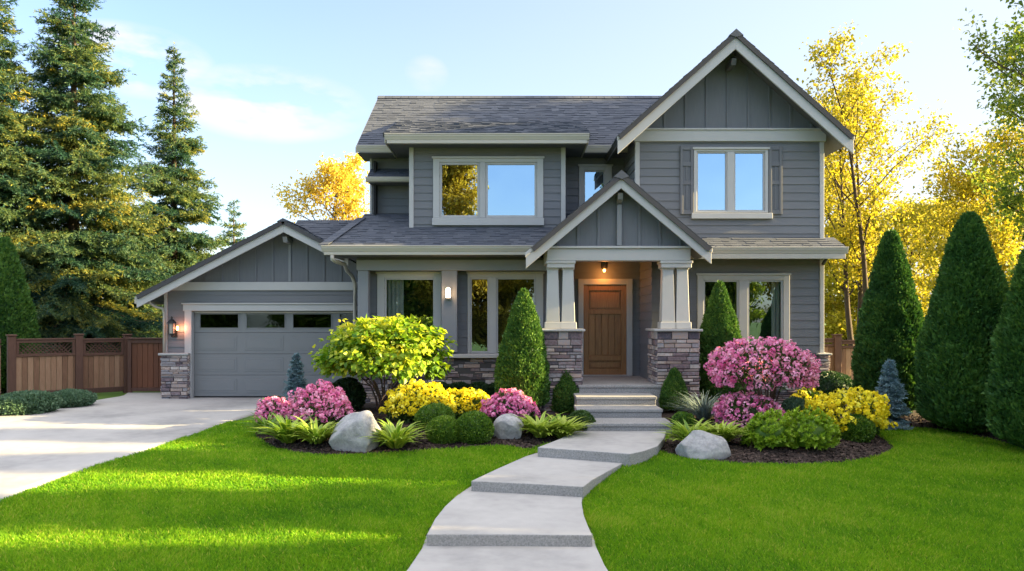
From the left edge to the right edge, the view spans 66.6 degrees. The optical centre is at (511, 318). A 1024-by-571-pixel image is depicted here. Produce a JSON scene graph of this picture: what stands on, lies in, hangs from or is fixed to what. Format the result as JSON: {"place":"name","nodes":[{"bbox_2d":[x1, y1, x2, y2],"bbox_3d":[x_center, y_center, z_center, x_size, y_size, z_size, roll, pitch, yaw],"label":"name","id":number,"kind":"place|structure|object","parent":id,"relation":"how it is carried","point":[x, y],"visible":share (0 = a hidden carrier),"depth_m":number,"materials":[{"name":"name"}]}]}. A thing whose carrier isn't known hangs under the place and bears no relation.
{"place":"outdoors","nodes":[
{"label":"outdoors","id":0,"kind":"place"},
{"bbox_2d":[0,393,287,498],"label":"driveway","id":1,"kind":"structure","parent":0,"point":[41,449],"depth_m":12.59,"materials":[{"name":"concrete"}]},
{"bbox_2d":[0,323,1023,570],"bbox_3d":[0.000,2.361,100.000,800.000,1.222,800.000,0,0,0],"label":"ground","id":2,"kind":"structure","parent":0,"point":[109,395],"depth_m":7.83,"materials":[{"name":"green plant"}]},
{"bbox_2d":[0,339,0,394],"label":"wooden fence","id":3,"kind":"object","parent":2,"relation":"on","point":[0,367],"visible":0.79,"depth_m":17.38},
{"bbox_2d":[0,236,43,391],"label":"thuja","id":4,"kind":"object","parent":2,"relation":"on","point":[18,317],"visible":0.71,"depth_m":18.95,"materials":[{"name":"green plant"}]},
{"bbox_2d":[0,389,62,415],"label":"shrub","id":5,"kind":"object","parent":2,"relation":"on","point":[25,402],"visible":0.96,"depth_m":14.55,"materials":[{"name":"green plant"}]},
{"bbox_2d":[0,0,77,371],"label":"spruce tree","id":6,"kind":"object","parent":2,"relation":"on","point":[13,192],"visible":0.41,"depth_m":22.30,"materials":[{"name":"green plant"}]},
{"bbox_2d":[6,334,83,392],"bbox_3d":[-10.732,1.143,17.950,1.552,1.555,0.198,0,0,-42],"label":"wooden fence","id":7,"kind":"object","parent":2,"relation":"on","point":[20,371],"visible":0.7,"depth_m":17.91,"materials":[{"name":"brown wood"}]},
{"bbox_2d":[52,388,97,407],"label":"shrub","id":8,"kind":"object","parent":2,"relation":"on","point":[72,397],"visible":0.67,"depth_m":15.81,"materials":[{"name":"green plant"}]},
{"bbox_2d":[0,0,178,384],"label":"spruce tree","id":9,"kind":"object","parent":2,"relation":"on","point":[87,256],"visible":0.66,"depth_m":23.33,"materials":[{"name":"green plant"}]},
{"bbox_2d":[83,334,132,392],"bbox_3d":[-9.760,1.153,18.810,1.078,1.535,0.198,0,0,-41],"label":"wooden fence","id":10,"kind":"object","parent":2,"relation":"on","point":[103,371],"visible":0.97,"depth_m":18.76,"materials":[{"name":"brown wood"}]},
{"bbox_2d":[94,203,175,364],"bbox_3d":[-12.814,-0.403,25.895,6.130,6.917,5.276,0,0,37],"label":"spruce tree","id":11,"kind":"object","parent":2,"relation":"on","point":[150,308],"visible":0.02,"depth_m":25.68,"materials":[{"name":"green plant"}]},
{"bbox_2d":[126,338,162,392],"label":"wooden gate","id":12,"kind":"structure","parent":2,"relation":"on","point":[144,366],"depth_m":18.90,"materials":[{"name":"brown wood"}]},
{"bbox_2d":[124,41,229,336],"bbox_3d":[-12.126,-3.670,28.242,5.257,12.602,5.792,0,0,0],"label":"spruce tree","id":13,"kind":"object","parent":2,"relation":"on","point":[174,153],"visible":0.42,"depth_m":27.66,"materials":[{"name":"green plant"}]},
{"bbox_2d":[218,200,246,249],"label":"spruce tree","id":14,"kind":"object","parent":2,"relation":"on","point":[235,226],"visible":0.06,"depth_m":41.90,"materials":[{"name":"green plant"}]},
{"bbox_2d":[270,151,369,222],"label":"autumn tree","id":15,"kind":"object","parent":2,"relation":"on","point":[344,183],"visible":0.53,"depth_m":31.55,"materials":[{"name":"yellow plant"}]},
{"bbox_2d":[259,403,561,454],"bbox_3d":[-1.491,1.772,13.347,5.120,0.228,5.280,0,0,0],"label":"mulch bed","id":16,"kind":"object","parent":2,"relation":"on","point":[371,408],"visible":0.12,"depth_m":11.39,"materials":[{"name":"brown wood"}]},
{"bbox_2d":[237,409,289,432],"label":"lily clump","id":17,"kind":"object","parent":16,"relation":"on","point":[273,419],"visible":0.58,"depth_m":12.04,"materials":[{"name":"green plant"}]},
{"bbox_2d":[254,395,291,423],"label":"pink azalea","id":18,"kind":"object","parent":16,"relation":"on","point":[266,406],"visible":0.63,"depth_m":12.68,"materials":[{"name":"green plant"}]},
{"bbox_2d":[248,412,326,442],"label":"hosta","id":19,"kind":"object","parent":16,"relation":"on","point":[280,431],"visible":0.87,"depth_m":11.24,"materials":[{"name":"green plant"}]},
{"bbox_2d":[281,352,308,401],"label":"dwarf blue spruce","id":20,"kind":"object","parent":16,"relation":"on","point":[295,375],"visible":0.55,"depth_m":14.11,"materials":[{"name":"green plant"}]},
{"bbox_2d":[284,416,338,443],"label":"hosta","id":21,"kind":"object","parent":16,"relation":"on","point":[318,435],"visible":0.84,"depth_m":11.11,"materials":[{"name":"green plant"}]},
{"bbox_2d":[281,379,353,427],"bbox_3d":[-3.092,1.383,12.392,1.129,0.835,1.153,0,0,0],"label":"pink azalea","id":22,"kind":"object","parent":16,"relation":"on","point":[329,403],"visible":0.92,"depth_m":12.14,"materials":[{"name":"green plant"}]},
{"bbox_2d":[332,376,366,410],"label":"dark shrub","id":23,"kind":"object","parent":16,"relation":"on","point":[355,392],"visible":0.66,"depth_m":14.09,"materials":[{"name":"green plant"}]},
{"bbox_2d":[329,410,380,452],"bbox_3d":[-2.236,1.626,11.071,0.760,0.646,0.550,0,0,0],"label":"boulder","id":24,"kind":"object","parent":16,"relation":"on","point":[348,429],"visible":0.74,"depth_m":10.86,"materials":[{"name":"stone"}]},
{"bbox_2d":[308,314,457,411],"bbox_3d":[-2.306,0.818,14.070,2.694,1.826,2.064,0,0,0],"label":"golden shrub","id":25,"kind":"object","parent":16,"relation":"on","point":[394,345],"visible":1,"depth_m":13.53,"materials":[{"name":"green plant"}]},
{"bbox_2d":[357,418,435,448],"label":"hosta","id":26,"kind":"object","parent":16,"relation":"on","point":[392,436],"visible":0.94,"depth_m":10.95,"materials":[{"name":"green plant"}]},
{"bbox_2d":[379,379,457,423],"bbox_3d":[-1.540,1.384,13.015,1.298,0.753,1.203,0,0,0],"label":"yellow azalea","id":27,"kind":"object","parent":16,"relation":"on","point":[407,402],"visible":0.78,"depth_m":12.74,"materials":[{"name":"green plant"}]},
{"bbox_2d":[413,402,455,428],"bbox_3d":[-1.209,1.541,12.201,0.670,0.450,0.664,0,0,0],"label":"boxwood ball","id":28,"kind":"object","parent":16,"relation":"on","point":[426,413],"visible":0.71,"depth_m":12.04,"materials":[{"name":"green plant"}]},
{"bbox_2d":[428,381,448,391],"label":"hedge","id":29,"kind":"object","parent":16,"relation":"on","point":[444,385],"visible":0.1,"depth_m":15.34,"materials":[{"name":"green plant"}]},
{"bbox_2d":[425,415,459,443],"bbox_3d":[-0.998,1.636,11.463,0.574,0.444,0.563,0,0,0],"label":"boxwood ball","id":30,"kind":"object","parent":16,"relation":"on","point":[446,427],"visible":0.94,"depth_m":11.29,"materials":[{"name":"green plant"}]},
{"bbox_2d":[446,381,469,390],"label":"hedge","id":31,"kind":"object","parent":16,"relation":"on","point":[459,385],"visible":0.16,"depth_m":15.33,"materials":[{"name":"green plant"}]},
{"bbox_2d":[436,387,489,417],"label":"yellow azalea","id":32,"kind":"object","parent":16,"relation":"on","point":[466,399],"visible":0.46,"depth_m":13.09,"materials":[{"name":"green plant"}]},
{"bbox_2d":[457,410,494,444],"bbox_3d":[-0.559,1.605,11.517,0.622,0.500,0.615,0,0,0],"label":"boxwood ball","id":33,"kind":"object","parent":16,"relation":"on","point":[477,426],"visible":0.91,"depth_m":11.34,"materials":[{"name":"green plant"}]},
{"bbox_2d":[469,381,491,396],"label":"hedge","id":34,"kind":"object","parent":16,"relation":"on","point":[482,386],"visible":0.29,"depth_m":15.30,"materials":[{"name":"green plant"}]},
{"bbox_2d":[488,382,494,396],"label":"hedge","id":35,"kind":"object","parent":16,"relation":"on","point":[492,390],"visible":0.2,"depth_m":15.28,"materials":[{"name":"green plant"}]},
{"bbox_2d":[493,413,523,438],"bbox_3d":[-0.053,1.653,11.731,0.500,0.446,0.390,0,0,26],"label":"boulder","id":36,"kind":"object","parent":16,"relation":"on","point":[508,426],"visible":0.69,"depth_m":11.57,"materials":[{"name":"stone"}]},
{"bbox_2d":[480,388,540,421],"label":"pink azalea","id":37,"kind":"object","parent":16,"relation":"on","point":[512,401],"visible":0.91,"depth_m":12.70,"materials":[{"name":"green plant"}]},
{"bbox_2d":[494,288,550,406],"bbox_3d":[0.193,0.585,14.135,1.059,2.308,1.081,0,0,0],"label":"evergreen cone","id":38,"kind":"object","parent":16,"relation":"on","point":[522,364],"visible":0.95,"depth_m":13.85,"materials":[{"name":"green plant"}]},
{"bbox_2d":[507,410,573,437],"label":"hosta","id":39,"kind":"object","parent":16,"relation":"on","point":[531,425],"visible":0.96,"depth_m":11.60,"materials":[{"name":"green plant"}]},
{"bbox_2d":[527,413,592,437],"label":"hosta","id":40,"kind":"object","parent":16,"relation":"on","point":[568,428],"visible":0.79,"depth_m":11.66,"materials":[{"name":"green plant"}]},
{"bbox_2d":[566,409,595,430],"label":"shrub","id":41,"kind":"object","parent":16,"relation":"on","point":[588,417],"visible":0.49,"depth_m":12.17,"materials":[{"name":"green plant"}]},
{"bbox_2d":[134,28,854,414],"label":"house","id":42,"kind":"structure","parent":2,"relation":"on","point":[678,200],"depth_m":16.18,"materials":[{"name":"paint"}]},
{"bbox_2d":[167,316,178,336],"bbox_3d":[-7.596,0.189,17.435,0.230,0.472,0.300,0,0,0],"label":"wall lantern","id":43,"kind":"object","parent":42,"relation":"attached to","point":[172,329],"depth_m":17.36,"materials":[{"name":"black metal"}]},
{"bbox_2d":[181,303,357,397],"bbox_3d":[-5.214,0.730,17.620,4.435,2.160,0.240,0,0,0],"label":"garage door","id":44,"kind":"structure","parent":42,"relation":"in","point":[222,364],"depth_m":17.69,"materials":[{"name":"paint"}]},
{"bbox_2d":[387,280,403,317],"bbox_3d":[-2.476,-0.118,16.450,0.381,1.542,0.050,0,0,0],"label":"curtain","id":45,"kind":"object","parent":42,"relation":"hanging from","point":[395,297],"visible":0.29,"depth_m":16.46,"materials":[{"name":"fabric"}]},
{"bbox_2d":[376,272,440,350],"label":"window","id":46,"kind":"structure","parent":42,"relation":"in","point":[422,290],"depth_m":16.25,"materials":[{"name":"glass"}]},
{"bbox_2d":[445,288,450,299],"bbox_3d":[-1.297,-0.496,15.829,0.120,0.255,0.138,0,0,0],"label":"wall light","id":47,"kind":"object","parent":42,"relation":"attached to","point":[448,293],"visible":1,"depth_m":15.78,"materials":[{"name":"glass"}]},
{"bbox_2d":[432,156,543,217],"bbox_3d":[-0.507,-2.785,16.580,2.392,1.306,0.110,0,0,0],"label":"window","id":48,"kind":"structure","parent":42,"relation":"in","point":[502,186],"depth_m":16.61,"materials":[{"name":"glass"}]},
{"bbox_2d":[466,272,544,353],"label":"window","id":49,"kind":"structure","parent":42,"relation":"in","point":[491,295],"depth_m":17.35,"materials":[{"name":"glass"}]},
{"bbox_2d":[578,164,612,205],"bbox_3d":[1.880,-2.901,17.580,0.791,1.132,0.110,0,0,0],"label":"window","id":50,"kind":"structure","parent":42,"relation":"in","point":[592,177],"depth_m":17.58,"materials":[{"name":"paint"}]},
{"bbox_2d":[601,262,607,271],"bbox_3d":[1.918,-1.130,16.200,0.160,0.339,0.156,0,0,0],"label":"porch light","id":51,"kind":"object","parent":42,"relation":"attached to","point":[604,265],"visible":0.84,"depth_m":16.14,"materials":[{"name":"black metal"}]},
{"bbox_2d":[578,279,632,375],"bbox_3d":[1.959,0.190,16.377,1.139,2.037,0.155,0,0,0],"label":"front door","id":52,"kind":"structure","parent":42,"relation":"in","point":[605,306],"depth_m":16.39,"materials":[{"name":"brown wood"}]},
{"bbox_2d":[693,147,769,212],"bbox_3d":[4.485,-2.832,15.980,1.576,1.335,0.110,0,0,0],"label":"window","id":53,"kind":"structure","parent":42,"relation":"in","point":[725,179],"depth_m":16.01,"materials":[{"name":"glass"}]},
{"bbox_2d":[696,273,790,354],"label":"window","id":54,"kind":"structure","parent":42,"relation":"in","point":[749,293],"depth_m":15.98,"materials":[{"name":"glass"}]},
{"bbox_2d":[771,282,780,340],"bbox_3d":[5.516,-0.084,16.200,0.256,1.448,0.050,0,0,0],"label":"curtain","id":55,"kind":"object","parent":42,"relation":"hanging from","point":[776,309],"visible":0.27,"depth_m":16.20,"materials":[{"name":"fabric"}]},
{"bbox_2d":[550,368,578,412],"bbox_3d":[0.998,1.335,14.271,0.636,0.941,0.635,0,0,0],"label":"evergreen cone","id":56,"kind":"object","parent":2,"relation":"on","point":[562,401],"visible":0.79,"depth_m":14.06,"materials":[{"name":"green plant"}]},
{"bbox_2d":[573,376,672,433],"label":"front steps","id":57,"kind":"structure","parent":2,"relation":"on","point":[619,403],"depth_m":13.42,"materials":[{"name":"concrete"}]},
{"bbox_2d":[254,403,1017,464],"bbox_3d":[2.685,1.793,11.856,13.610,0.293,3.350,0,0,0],"label":"bark mulch","id":58,"kind":"object","parent":2,"relation":"on","point":[274,442],"visible":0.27,"depth_m":11.15,"materials":[{"name":"brown wood"}]},
{"bbox_2d":[658,367,689,411],"bbox_3d":[2.934,1.298,14.042,0.589,0.865,0.632,0,0,0],"label":"evergreen cone","id":59,"kind":"object","parent":58,"relation":"on","point":[674,385],"visible":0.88,"depth_m":13.89,"materials":[{"name":"green plant"}]},
{"bbox_2d":[670,411,696,430],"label":"shrub","id":60,"kind":"object","parent":58,"relation":"on","point":[679,416],"visible":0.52,"depth_m":12.04,"materials":[{"name":"green plant"}]},
{"bbox_2d":[655,417,723,440],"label":"hosta","id":61,"kind":"object","parent":58,"relation":"on","point":[681,432],"visible":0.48,"depth_m":11.07,"materials":[{"name":"green plant"}]},
{"bbox_2d":[662,391,720,418],"bbox_3d":[3.220,1.449,13.100,1.412,0.480,1.360,0,0,23],"label":"blue fescue","id":62,"kind":"object","parent":58,"relation":"on","point":[702,409],"visible":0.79,"depth_m":13.02,"materials":[{"name":"plant"}]},
{"bbox_2d":[675,430,730,459],"bbox_3d":[2.618,1.748,10.649,0.733,0.445,0.500,0,0,0],"label":"boulder","id":63,"kind":"object","parent":58,"relation":"on","point":[702,444],"visible":0.73,"depth_m":10.49,"materials":[{"name":"stone"}]},
{"bbox_2d":[699,280,746,402],"bbox_3d":[3.959,0.493,14.866,1.064,2.452,1.091,0,0,0],"label":"evergreen cone","id":64,"kind":"object","parent":58,"relation":"on","point":[719,326],"visible":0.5,"depth_m":14.61,"materials":[{"name":"green plant"}]},
{"bbox_2d":[688,417,758,442],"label":"hosta","id":65,"kind":"object","parent":58,"relation":"on","point":[729,432],"visible":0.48,"depth_m":10.95,"materials":[{"name":"green plant"}]},
{"bbox_2d":[711,391,784,427],"bbox_3d":[3.733,1.463,12.394,1.090,0.641,1.220,0,0,0],"label":"pink azalea","id":66,"kind":"object","parent":58,"relation":"on","point":[738,406],"visible":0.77,"depth_m":12.08,"materials":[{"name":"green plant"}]},
{"bbox_2d":[703,335,821,401],"bbox_3d":[4.045,1.025,12.557,1.789,1.498,1.576,0,0,0],"label":"pink rhododendron","id":67,"kind":"object","parent":58,"relation":"on","point":[724,364],"visible":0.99,"depth_m":12.17,"materials":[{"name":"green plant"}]},
{"bbox_2d":[740,408,798,451],"bbox_3d":[3.599,1.550,10.941,0.794,0.588,0.827,0,0,0],"label":"lime shrub","id":68,"kind":"object","parent":58,"relation":"on","point":[772,431],"visible":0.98,"depth_m":10.73,"materials":[{"name":"green plant"}]},
{"bbox_2d":[780,396,806,420],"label":"juniper","id":69,"kind":"object","parent":58,"relation":"on","point":[790,403],"visible":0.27,"depth_m":12.27,"materials":[{"name":"green plant"}]},
{"bbox_2d":[790,387,822,400],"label":"yellow azalea","id":70,"kind":"object","parent":58,"relation":"on","point":[809,393],"visible":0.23,"depth_m":13.45,"materials":[{"name":"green plant"}]},
{"bbox_2d":[781,404,840,450],"bbox_3d":[4.154,1.519,10.924,0.923,0.635,0.890,0,0,0],"label":"lime shrub","id":71,"kind":"object","parent":58,"relation":"on","point":[810,430],"visible":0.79,"depth_m":10.72,"materials":[{"name":"green plant"}]},
{"bbox_2d":[805,370,852,393],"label":"dark shrub","id":72,"kind":"object","parent":58,"relation":"on","point":[830,381],"visible":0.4,"depth_m":15.09,"materials":[{"name":"green plant"}]},
{"bbox_2d":[800,386,897,437],"bbox_3d":[5.072,1.432,11.945,1.486,0.783,1.496,0,0,0],"label":"yellow azalea","id":73,"kind":"object","parent":58,"relation":"on","point":[874,409],"visible":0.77,"depth_m":11.60,"materials":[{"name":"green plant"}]},
{"bbox_2d":[839,414,875,442],"bbox_3d":[5.059,1.614,11.466,0.560,0.432,0.559,0,0,0],"label":"boxwood ball","id":74,"kind":"object","parent":58,"relation":"on","point":[859,431],"visible":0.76,"depth_m":11.28,"materials":[{"name":"green plant"}]},
{"bbox_2d":[850,228,924,411],"bbox_3d":[6.833,0.089,14.040,1.402,3.440,1.392,0,0,0],"label":"arborvitae","id":75,"kind":"object","parent":58,"relation":"on","point":[891,318],"visible":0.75,"depth_m":13.72,"materials":[{"name":"green plant"}]},
{"bbox_2d":[875,359,913,429],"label":"dwarf blue spruce","id":76,"kind":"object","parent":58,"relation":"on","point":[891,389],"visible":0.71,"depth_m":12.60,"materials":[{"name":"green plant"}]},
{"bbox_2d":[913,211,1010,433],"bbox_3d":[7.227,0.076,12.256,1.617,3.568,1.736,0,0,0],"label":"arborvitae","id":77,"kind":"object","parent":58,"relation":"on","point":[971,288],"visible":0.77,"depth_m":11.91,"materials":[{"name":"green plant"}]},
{"bbox_2d":[980,246,1023,448],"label":"arborvitae","id":78,"kind":"object","parent":58,"relation":"on","point":[1003,391],"visible":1,"depth_m":10.91,"materials":[{"name":"green plant"}]},
{"bbox_2d":[824,334,842,372],"bbox_3d":[7.044,1.113,18.000,1.117,1.495,0.198,0,0,0],"label":"wooden fence","id":79,"kind":"object","parent":2,"relation":"on","point":[834,348],"visible":0.3,"depth_m":17.92,"materials":[{"name":"brown wood"}]},
{"bbox_2d":[842,340,854,378],"bbox_3d":[9.342,1.133,18.000,3.514,1.455,0.198,0,0,0],"label":"wooden fence","id":80,"kind":"object","parent":2,"relation":"on","point":[846,358],"visible":0.08,"depth_m":17.98,"materials":[{"name":"brown wood"}]},
{"bbox_2d":[824,161,912,335],"bbox_3d":[12.412,-2.237,29.957,4.459,8.302,4.573,0,0,-33],"label":"yellow tree","id":81,"kind":"object","parent":2,"relation":"on","point":[847,180],"visible":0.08,"depth_m":29.16,"materials":[{"name":"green plant"}]},
{"bbox_2d":[824,202,913,345],"bbox_3d":[11.880,-1.073,27.102,3.662,5.978,4.239,0,0,0],"label":"yellow tree","id":82,"kind":"object","parent":2,"relation":"on","point":[836,324],"visible":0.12,"depth_m":26.64,"materials":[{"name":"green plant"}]},
{"bbox_2d":[796,20,958,345],"bbox_3d":[10.120,-3.074,22.811,4.863,9.997,5.420,0,0,0],"label":"yellow tree","id":83,"kind":"object","parent":2,"relation":"on","point":[853,104],"visible":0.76,"depth_m":22.17,"materials":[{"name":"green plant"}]},
{"bbox_2d":[874,191,957,316],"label":"yellow tree","id":84,"kind":"object","parent":2,"relation":"on","point":[906,231],"visible":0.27,"depth_m":33.13,"materials":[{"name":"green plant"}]},
{"bbox_2d":[886,196,1001,314],"bbox_3d":[21.022,-2.123,37.620,5.972,8.088,5.544,0,0,-43],"label":"yellow tree","id":85,"kind":"object","parent":2,"relation":"on","point":[927,298],"visible":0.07,"depth_m":37.71,"materials":[{"name":"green plant"}]},
{"bbox_2d":[899,117,1023,291],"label":"yellow tree","id":86,"kind":"object","parent":2,"relation":"on","point":[963,188],"visible":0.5,"depth_m":25.70,"materials":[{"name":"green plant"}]},
{"bbox_2d":[958,0,1023,276],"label":"green tree","id":87,"kind":"object","parent":2,"relation":"on","point":[1010,49],"visible":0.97,"depth_m":19.23,"materials":[{"name":"green plant"}]},
{"bbox_2d":[972,202,1023,286],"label":"yellow tree","id":88,"kind":"object","parent":2,"relation":"on","point":[1009,279],"visible":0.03,"depth_m":30.73,"materials":[{"name":"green plant"}]},
{"bbox_2d":[0,0,1023,316],"label":"sky","id":89,"kind":"structure","parent":0,"point":[277,87],"materials":[{"name":"blue"}]},
{"bbox_2d":[407,431,665,570],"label":"path","id":90,"kind":"structure","parent":0,"point":[525,513],"depth_m":8.03,"materials":[{"name":"concrete"}]}
]}

